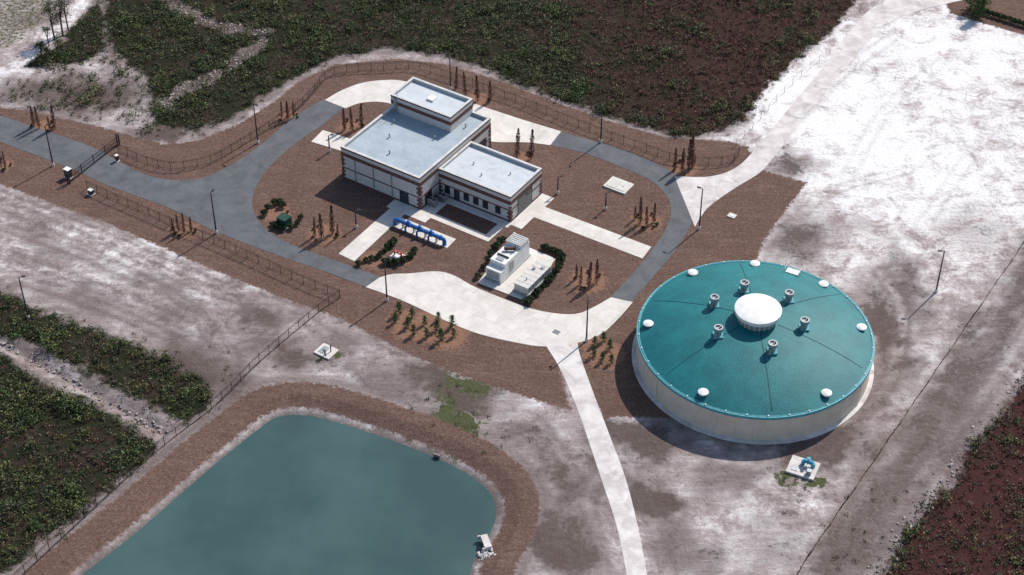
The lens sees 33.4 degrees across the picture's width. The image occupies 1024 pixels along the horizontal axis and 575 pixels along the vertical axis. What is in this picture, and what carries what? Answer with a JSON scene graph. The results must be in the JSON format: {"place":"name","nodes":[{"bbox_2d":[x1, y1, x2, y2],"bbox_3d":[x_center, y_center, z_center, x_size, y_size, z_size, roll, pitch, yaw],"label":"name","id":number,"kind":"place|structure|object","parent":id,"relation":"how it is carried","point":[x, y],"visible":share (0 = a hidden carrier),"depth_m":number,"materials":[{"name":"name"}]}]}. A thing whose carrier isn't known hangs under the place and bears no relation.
{"place":"outdoors","nodes":[
{"label":"outdoors","id":0,"kind":"place"},
{"bbox_2d":[0,99,378,286],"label":"asphalt road","id":1,"kind":"structure","parent":0,"point":[233,185],"depth_m":302.14,"materials":[{"name":"asphalt"}]},
{"bbox_2d":[83,415,495,574],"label":"pond water","id":2,"kind":"structure","parent":0,"point":[296,495],"depth_m":243.06,"materials":[{"name":"liquid"}]},
{"bbox_2d":[311,130,349,150],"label":"concrete pad","id":3,"kind":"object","parent":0,"point":[336,141],"depth_m":312.25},
{"bbox_2d":[339,205,410,260],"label":"concrete path","id":4,"kind":"structure","parent":0,"point":[364,241],"depth_m":290.53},
{"bbox_2d":[386,199,432,222],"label":"sidewalk","id":5,"kind":"structure","parent":0,"point":[410,211],"depth_m":295.86,"materials":[{"name":"concrete"}]},
{"bbox_2d":[341,109,490,206],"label":"hall walls","id":6,"kind":"structure","parent":0,"point":[403,185],"depth_m":297.94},
{"bbox_2d":[346,110,484,175],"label":"hall roof","id":7,"kind":"structure","parent":6,"relation":"on","point":[413,145],"depth_m":301.08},
{"bbox_2d":[391,79,472,131],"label":"tower walls","id":8,"kind":"structure","parent":7,"relation":"on","point":[436,123],"depth_m":305.25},
{"bbox_2d":[396,81,466,114],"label":"tower roof","id":9,"kind":"structure","parent":8,"relation":"on","point":[443,102],"depth_m":306.90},
{"bbox_2d":[390,95,472,125],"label":"tower brick bands","id":10,"kind":"object","parent":8,"relation":"attached to","point":[435,117],"visible":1,"depth_m":304.23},
{"bbox_2d":[390,77,472,117],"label":"tower coping","id":11,"kind":"object","parent":8,"relation":"on","point":[426,107],"visible":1,"depth_m":305.93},
{"bbox_2d":[340,107,490,178],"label":"hall coping","id":12,"kind":"object","parent":6,"relation":"on","point":[432,165],"visible":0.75,"depth_m":298.64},
{"bbox_2d":[354,95,510,197],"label":"roof vents and downspouts","id":13,"kind":"object","parent":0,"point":[431,98],"visible":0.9,"depth_m":305.66,"materials":[{"name":"metal"}]},
{"bbox_2d":[421,197,451,214],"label":"sidewalk","id":14,"kind":"structure","parent":0,"point":[430,210],"depth_m":296.29,"materials":[{"name":"concrete"}]},
{"bbox_2d":[426,196,438,208],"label":"air conditioning unit","id":15,"kind":"object","parent":14,"relation":"on","point":[432,202],"visible":1,"depth_m":296.09,"materials":[{"name":"metal"}]},
{"bbox_2d":[436,192,447,203],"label":"air conditioning unit","id":16,"kind":"object","parent":14,"relation":"on","point":[441,197],"visible":1,"depth_m":297.03,"materials":[{"name":"metal"}]},
{"bbox_2d":[326,80,560,144],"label":"concrete driveway","id":17,"kind":"structure","parent":0,"point":[504,127],"depth_m":318.70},
{"bbox_2d":[431,214,485,238],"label":"sidewalk","id":18,"kind":"structure","parent":0,"point":[461,227],"depth_m":292.40,"materials":[{"name":"concrete"}]},
{"bbox_2d":[447,199,510,227],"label":"sidewalk","id":19,"kind":"structure","parent":0,"point":[479,213],"depth_m":295.20,"materials":[{"name":"concrete"}]},
{"bbox_2d":[439,143,541,218],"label":"office wing walls","id":20,"kind":"structure","parent":0,"point":[504,214],"depth_m":295.13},
{"bbox_2d":[438,141,541,196],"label":"office wing coping","id":21,"kind":"object","parent":20,"relation":"on","point":[486,186],"visible":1,"depth_m":295.85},
{"bbox_2d":[444,145,536,194],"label":"office wing roof","id":22,"kind":"structure","parent":20,"relation":"on","point":[495,170],"depth_m":296.87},
{"bbox_2d":[482,224,504,241],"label":"sidewalk","id":23,"kind":"structure","parent":0,"point":[491,233],"depth_m":291.12,"materials":[{"name":"concrete"}]},
{"bbox_2d":[367,271,632,346],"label":"concrete driveway","id":24,"kind":"structure","parent":0,"point":[469,307],"depth_m":275.17,"materials":[{"name":"concrete"}]},
{"bbox_2d":[0,0,1023,574],"bbox_3d":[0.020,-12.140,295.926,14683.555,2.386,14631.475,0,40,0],"label":"ground","id":25,"kind":"structure","parent":0,"point":[868,192],"depth_m":282.20,"materials":[{"name":"soil"}]},
{"bbox_2d":[18,275,29,318],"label":"street lamp","id":26,"kind":"object","parent":25,"relation":"on","point":[23,296],"visible":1,"depth_m":271.09,"materials":[{"name":"metal"}]},
{"bbox_2d":[29,105,35,126],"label":"cypress tree","id":27,"kind":"object","parent":25,"relation":"on","point":[32,116],"visible":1,"depth_m":314.05,"materials":[{"name":"brown plant"}]},
{"bbox_2d":[34,106,41,127],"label":"cypress tree","id":28,"kind":"object","parent":25,"relation":"on","point":[36,114],"visible":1,"depth_m":313.53,"materials":[{"name":"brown plant"}]},
{"bbox_2d":[34,41,46,58],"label":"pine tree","id":29,"kind":"object","parent":25,"relation":"on","point":[40,45],"visible":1,"depth_m":331.23,"materials":[{"name":"green plant"}]},
{"bbox_2d":[40,25,52,45],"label":"pine tree","id":30,"kind":"object","parent":25,"relation":"on","point":[45,29],"visible":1,"depth_m":334.38,"materials":[{"name":"green plant"}]},
{"bbox_2d":[41,47,51,58],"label":"palm tree","id":31,"kind":"object","parent":25,"relation":"on","point":[46,50],"visible":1,"depth_m":331.12,"materials":[{"name":"green plant"}]},
{"bbox_2d":[44,123,54,165],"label":"street lamp","id":32,"kind":"object","parent":25,"relation":"on","point":[52,163],"visible":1,"depth_m":303.31,"materials":[{"name":"metal"}]},
{"bbox_2d":[41,1,60,39],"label":"pine tree","id":33,"kind":"object","parent":25,"relation":"on","point":[49,12],"visible":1,"depth_m":334.65,"materials":[{"name":"green plant"}]},
{"bbox_2d":[50,105,55,128],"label":"cypress tree","id":34,"kind":"object","parent":25,"relation":"on","point":[52,118],"visible":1,"depth_m":313.27,"materials":[{"name":"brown plant"}]},
{"bbox_2d":[52,30,61,50],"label":"pine tree","id":35,"kind":"object","parent":25,"relation":"on","point":[57,37],"visible":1,"depth_m":333.44,"materials":[{"name":"green plant"}]},
{"bbox_2d":[47,0,67,35],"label":"pine tree","id":36,"kind":"object","parent":25,"relation":"on","point":[54,7],"visible":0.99,"depth_m":335.68,"materials":[{"name":"green plant"}]},
{"bbox_2d":[55,0,73,29],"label":"pine tree","id":37,"kind":"object","parent":25,"relation":"on","point":[65,13],"visible":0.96,"depth_m":338.42,"materials":[{"name":"green plant"}]},
{"bbox_2d":[63,166,72,177],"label":"gate operator box","id":38,"kind":"object","parent":25,"relation":"on","point":[67,169],"visible":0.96,"depth_m":302.26,"materials":[{"name":"metal"}]},
{"bbox_2d":[70,27,78,47],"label":"pine tree","id":39,"kind":"object","parent":25,"relation":"on","point":[72,31],"visible":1,"depth_m":333.61,"materials":[{"name":"green plant"}]},
{"bbox_2d":[87,188,95,196],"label":"gate operator box","id":40,"kind":"object","parent":25,"relation":"on","point":[91,193],"visible":1,"depth_m":298.99,"materials":[{"name":"metal"}]},
{"bbox_2d":[65,133,119,183],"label":"sliding gate","id":41,"kind":"structure","parent":25,"relation":"on","point":[68,178],"depth_m":305.52,"materials":[{"name":"metal"}]},
{"bbox_2d":[12,291,339,574],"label":"metal fence","id":42,"kind":"object","parent":25,"relation":"on","point":[163,437],"visible":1,"depth_m":251.65,"materials":[{"name":"brown metal"}]},
{"bbox_2d":[181,213,185,232],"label":"cypress tree","id":43,"kind":"object","parent":25,"relation":"on","point":[183,225],"visible":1,"depth_m":290.09,"materials":[{"name":"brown plant"}]},
{"bbox_2d":[85,180,339,296],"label":"metal fence","id":44,"kind":"object","parent":25,"relation":"on","point":[180,222],"visible":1,"depth_m":288.03,"materials":[{"name":"brown metal"}]},
{"bbox_2d":[210,189,217,233],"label":"street lamp","id":45,"kind":"object","parent":25,"relation":"on","point":[216,231],"visible":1,"depth_m":288.40,"materials":[{"name":"metal"}]},
{"bbox_2d":[253,103,258,143],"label":"street lamp","id":46,"kind":"object","parent":25,"relation":"on","point":[257,140],"visible":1,"depth_m":308.73,"materials":[{"name":"metal"}]},
{"bbox_2d":[270,198,278,204],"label":"hedge shrub","id":47,"kind":"object","parent":25,"relation":"on","point":[273,201],"visible":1,"depth_m":296.55,"materials":[{"name":"green plant"}]},
{"bbox_2d":[271,221,279,227],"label":"hedge shrub","id":48,"kind":"object","parent":25,"relation":"on","point":[275,224],"visible":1,"depth_m":291.46,"materials":[{"name":"green plant"}]},
{"bbox_2d":[276,212,291,229],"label":"electrical transformer","id":49,"kind":"object","parent":25,"relation":"on","point":[284,219],"visible":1,"depth_m":291.63,"materials":[{"name":"metal"}]},
{"bbox_2d":[312,217,316,236],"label":"cypress tree","id":50,"kind":"object","parent":25,"relation":"on","point":[314,230],"visible":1,"depth_m":289.12,"materials":[{"name":"brown plant"}]},
{"bbox_2d":[318,213,323,237],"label":"cypress tree","id":51,"kind":"object","parent":25,"relation":"on","point":[320,222],"visible":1,"depth_m":288.52,"materials":[{"name":"brown plant"}]},
{"bbox_2d":[314,343,338,359],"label":"lift station pad","id":52,"kind":"object","parent":25,"relation":"on","point":[324,350],"visible":1,"depth_m":267.50,"materials":[{"name":"concrete"}]},
{"bbox_2d":[329,205,334,233],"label":"cypress tree","id":53,"kind":"object","parent":25,"relation":"on","point":[331,217],"visible":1,"depth_m":289.10,"materials":[{"name":"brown plant"}]},
{"bbox_2d":[342,108,346,129],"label":"cypress tree","id":54,"kind":"object","parent":25,"relation":"on","point":[344,120],"visible":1,"depth_m":313.32,"materials":[{"name":"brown plant"}]},
{"bbox_2d":[349,107,353,130],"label":"cypress tree","id":55,"kind":"object","parent":25,"relation":"on","point":[351,119],"visible":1,"depth_m":313.05,"materials":[{"name":"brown plant"}]},
{"bbox_2d":[358,103,363,126],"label":"cypress tree","id":56,"kind":"object","parent":25,"relation":"on","point":[360,113],"visible":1,"depth_m":313.74,"materials":[{"name":"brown plant"}]},
{"bbox_2d":[384,256,388,301],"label":"street lamp","id":57,"kind":"object","parent":25,"relation":"on","point":[386,298],"visible":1,"depth_m":274.88,"materials":[{"name":"metal"}]},
{"bbox_2d":[390,250,405,258],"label":"fire valve assembly","id":58,"kind":"object","parent":25,"relation":"on","point":[396,254],"visible":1,"depth_m":285.99,"materials":[{"name":"red paint"}]},
{"bbox_2d":[393,301,402,314],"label":"pine sapling","id":59,"kind":"object","parent":25,"relation":"on","point":[398,306],"visible":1,"depth_m":274.06,"materials":[{"name":"green plant"}]},
{"bbox_2d":[403,316,412,327],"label":"pine sapling","id":60,"kind":"object","parent":25,"relation":"on","point":[408,322],"visible":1,"depth_m":271.71,"materials":[{"name":"green plant"}]},
{"bbox_2d":[410,323,417,335],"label":"pine sapling","id":61,"kind":"object","parent":25,"relation":"on","point":[413,329],"visible":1,"depth_m":270.11,"materials":[{"name":"green plant"}]},
{"bbox_2d":[340,119,490,209],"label":"hall brick bands","id":62,"kind":"object","parent":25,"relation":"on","point":[419,199],"visible":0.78,"depth_m":297.21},
{"bbox_2d":[391,217,455,247],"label":"concrete pad","id":63,"kind":"object","parent":25,"relation":"on","point":[450,240],"visible":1,"depth_m":290.66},
{"bbox_2d":[393,217,446,245],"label":"blue water pipe","id":64,"kind":"object","parent":63,"relation":"on","point":[408,224],"visible":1,"depth_m":289.56,"materials":[{"name":"metal"}]},
{"bbox_2d":[117,61,739,168],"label":"metal fence","id":65,"kind":"object","parent":25,"relation":"on","point":[721,163],"visible":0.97,"depth_m":314.54,"materials":[{"name":"brown metal"}]},
{"bbox_2d":[434,327,446,340],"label":"pine sapling","id":66,"kind":"object","parent":25,"relation":"on","point":[441,333],"visible":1,"depth_m":269.10,"materials":[{"name":"green plant"}]},
{"bbox_2d":[449,55,451,89],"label":"street lamp","id":67,"kind":"object","parent":25,"relation":"on","point":[450,87],"visible":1,"depth_m":322.58,"materials":[{"name":"metal"}]},
{"bbox_2d":[448,314,455,327],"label":"pine sapling","id":68,"kind":"object","parent":25,"relation":"on","point":[452,319],"visible":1,"depth_m":271.50,"materials":[{"name":"green plant"}]},
{"bbox_2d":[454,66,458,87],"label":"cypress tree","id":69,"kind":"object","parent":25,"relation":"on","point":[456,79],"visible":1,"depth_m":323.36,"materials":[{"name":"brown plant"}]},
{"bbox_2d":[462,71,467,94],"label":"cypress tree","id":70,"kind":"object","parent":25,"relation":"on","point":[465,86],"visible":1,"depth_m":322.04,"materials":[{"name":"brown plant"}]},
{"bbox_2d":[399,137,531,214],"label":"doors and windows","id":71,"kind":"structure","parent":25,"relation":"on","point":[524,200],"depth_m":296.03,"materials":[{"name":"black glass"}]},
{"bbox_2d":[475,75,479,100],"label":"cypress tree","id":72,"kind":"object","parent":25,"relation":"on","point":[477,89],"visible":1,"depth_m":320.14,"materials":[{"name":"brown plant"}]},
{"bbox_2d":[477,534,495,559],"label":"pond outfall headwall","id":73,"kind":"object","parent":25,"relation":"on","point":[485,543],"visible":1,"depth_m":237.19,"materials":[{"name":"concrete"}]},
{"bbox_2d":[488,81,491,101],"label":"cypress tree","id":74,"kind":"object","parent":25,"relation":"on","point":[489,92],"visible":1,"depth_m":320.20,"materials":[{"name":"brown plant"}]},
{"bbox_2d":[439,169,541,221],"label":"office wing brick bands","id":75,"kind":"object","parent":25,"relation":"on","point":[510,215],"visible":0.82,"depth_m":294.22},
{"bbox_2d":[0,0,1023,574],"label":"scrub vegetation","id":76,"kind":"object","parent":25,"relation":"on","point":[116,344],"visible":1,"depth_m":327.20,"materials":[{"name":"green plant"}]},
{"bbox_2d":[0,0,1023,572],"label":"rubble","id":77,"kind":"object","parent":25,"relation":"on","point":[166,430],"visible":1,"depth_m":262.71,"materials":[{"name":"stone"}]},
{"bbox_2d":[3,4,1023,574],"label":"weed tufts","id":78,"kind":"object","parent":25,"relation":"on","point":[439,384],"visible":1,"depth_m":261.97,"materials":[{"name":"green plant"}]},
{"bbox_2d":[478,248,554,300],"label":"concrete pad","id":79,"kind":"object","parent":25,"relation":"on","point":[506,286],"visible":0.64,"depth_m":282.01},
{"bbox_2d":[484,232,530,284],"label":"backup generator","id":80,"kind":"object","parent":79,"relation":"on","point":[509,257],"visible":1,"depth_m":281.56,"materials":[{"name":"white paint"}]},
{"bbox_2d":[512,259,551,296],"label":"fuel tank","id":81,"kind":"object","parent":79,"relation":"on","point":[532,277],"visible":1,"depth_m":279.03,"materials":[{"name":"metal"}]},
{"bbox_2d":[513,128,520,157],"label":"cypress tree","id":82,"kind":"object","parent":25,"relation":"on","point":[517,152],"visible":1,"depth_m":305.96,"materials":[{"name":"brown plant"}]},
{"bbox_2d":[528,129,534,158],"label":"cypress tree","id":83,"kind":"object","parent":25,"relation":"on","point":[531,151],"visible":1,"depth_m":305.76,"materials":[{"name":"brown plant"}]},
{"bbox_2d":[585,295,588,341],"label":"street lamp","id":84,"kind":"object","parent":25,"relation":"on","point":[586,339],"visible":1,"depth_m":267.46,"materials":[{"name":"metal"}]},
{"bbox_2d":[586,262,591,286],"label":"cypress tree","id":85,"kind":"object","parent":25,"relation":"on","point":[589,278],"visible":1,"depth_m":278.73,"materials":[{"name":"brown plant"}]},
{"bbox_2d":[588,345,597,357],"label":"pine sapling","id":86,"kind":"object","parent":25,"relation":"on","point":[594,350],"visible":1,"depth_m":266.37,"materials":[{"name":"green plant"}]},
{"bbox_2d":[593,259,599,282],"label":"cypress tree","id":87,"kind":"object","parent":25,"relation":"on","point":[597,268],"visible":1,"depth_m":279.27,"materials":[{"name":"brown plant"}]},
{"bbox_2d":[599,103,602,142],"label":"street lamp","id":88,"kind":"object","parent":25,"relation":"on","point":[600,140],"visible":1,"depth_m":309.40,"materials":[{"name":"metal"}]},
{"bbox_2d":[604,338,613,348],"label":"pine sapling","id":89,"kind":"object","parent":25,"relation":"on","point":[609,343],"visible":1,"depth_m":267.64,"materials":[{"name":"green plant"}]},
{"bbox_2d":[603,176,633,194],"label":"concrete vault","id":90,"kind":"object","parent":25,"relation":"on","point":[618,185],"visible":1,"depth_m":300.87,"materials":[{"name":"beige paint"}]},
{"bbox_2d":[637,196,643,222],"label":"cypress tree","id":91,"kind":"object","parent":25,"relation":"on","point":[640,213],"visible":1,"depth_m":291.34,"materials":[{"name":"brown plant"}]},
{"bbox_2d":[644,206,648,226],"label":"cypress tree","id":92,"kind":"object","parent":25,"relation":"on","point":[646,221],"visible":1,"depth_m":291.31,"materials":[{"name":"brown plant"}]},
{"bbox_2d":[652,203,656,220],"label":"cypress tree","id":93,"kind":"object","parent":25,"relation":"on","point":[654,216],"visible":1,"depth_m":292.13,"materials":[{"name":"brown plant"}]},
{"bbox_2d":[673,148,677,169],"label":"cypress tree","id":94,"kind":"object","parent":25,"relation":"on","point":[675,158],"visible":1,"depth_m":303.57,"materials":[{"name":"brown plant"}]},
{"bbox_2d":[679,148,685,171],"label":"cypress tree","id":95,"kind":"object","parent":25,"relation":"on","point":[683,158],"visible":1,"depth_m":302.96,"materials":[{"name":"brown plant"}]},
{"bbox_2d":[686,139,692,169],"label":"cypress tree","id":96,"kind":"object","parent":25,"relation":"on","point":[689,154],"visible":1,"depth_m":303.32,"materials":[{"name":"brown plant"}]},
{"bbox_2d":[690,135,695,166],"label":"cypress tree","id":97,"kind":"object","parent":25,"relation":"on","point":[693,153],"visible":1,"depth_m":303.81,"materials":[{"name":"brown plant"}]},
{"bbox_2d":[697,186,702,229],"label":"street lamp","id":98,"kind":"object","parent":25,"relation":"on","point":[699,227],"visible":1,"depth_m":289.00,"materials":[{"name":"metal"}]},
{"bbox_2d":[632,260,874,444],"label":"water storage tank","id":99,"kind":"object","parent":25,"relation":"on","point":[754,352],"visible":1,"depth_m":257.93,"materials":[{"name":"metal"}]},
{"bbox_2d":[736,53,829,142],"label":"wire fence","id":100,"kind":"object","parent":25,"relation":"on","point":[780,91],"visible":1,"depth_m":322.35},
{"bbox_2d":[785,455,820,480],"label":"valve pad","id":101,"kind":"object","parent":25,"relation":"on","point":[807,468],"visible":1,"depth_m":247.97,"materials":[{"name":"concrete"}]},
{"bbox_2d":[796,241,1023,574],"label":"silt fence","id":102,"kind":"object","parent":25,"relation":"on","point":[906,413],"visible":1,"depth_m":256.88,"materials":[{"name":"fabric"}]},
{"bbox_2d":[934,250,944,292],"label":"street lamp","id":103,"kind":"object","parent":25,"relation":"on","point":[936,290],"visible":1,"depth_m":276.49,"materials":[{"name":"metal"}]},
{"bbox_2d":[962,0,975,10],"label":"pine tree","id":104,"kind":"object","parent":25,"relation":"on","point":[969,2],"visible":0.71,"depth_m":346.61,"materials":[{"name":"green plant"}]},
{"bbox_2d":[968,0,985,19],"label":"pine tree","id":105,"kind":"object","parent":25,"relation":"on","point":[977,3],"visible":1,"depth_m":342.96,"materials":[{"name":"green plant"}]},
{"bbox_2d":[970,0,990,17],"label":"pine tree","id":106,"kind":"object","parent":25,"relation":"on","point":[984,4],"visible":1,"depth_m":343.34,"materials":[{"name":"green plant"}]},
{"bbox_2d":[510,193,553,228],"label":"sidewalk","id":107,"kind":"structure","parent":0,"point":[531,211],"depth_m":295.63,"materials":[{"name":"concrete"}]},
{"bbox_2d":[535,207,650,257],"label":"concrete driveway","id":108,"kind":"structure","parent":0,"point":[596,233],"depth_m":291.16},
{"bbox_2d":[547,343,646,574],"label":"concrete path","id":109,"kind":"structure","parent":0,"point":[567,358],"depth_m":250.58,"materials":[{"name":"concrete"}]},
{"bbox_2d":[551,132,691,301],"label":"asphalt road","id":110,"kind":"structure","parent":0,"point":[663,179],"depth_m":298.54,"materials":[{"name":"asphalt"}]},
{"bbox_2d":[675,0,960,225],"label":"concrete road","id":111,"kind":"structure","parent":0,"point":[869,25],"depth_m":319.45,"materials":[{"name":"concrete"}]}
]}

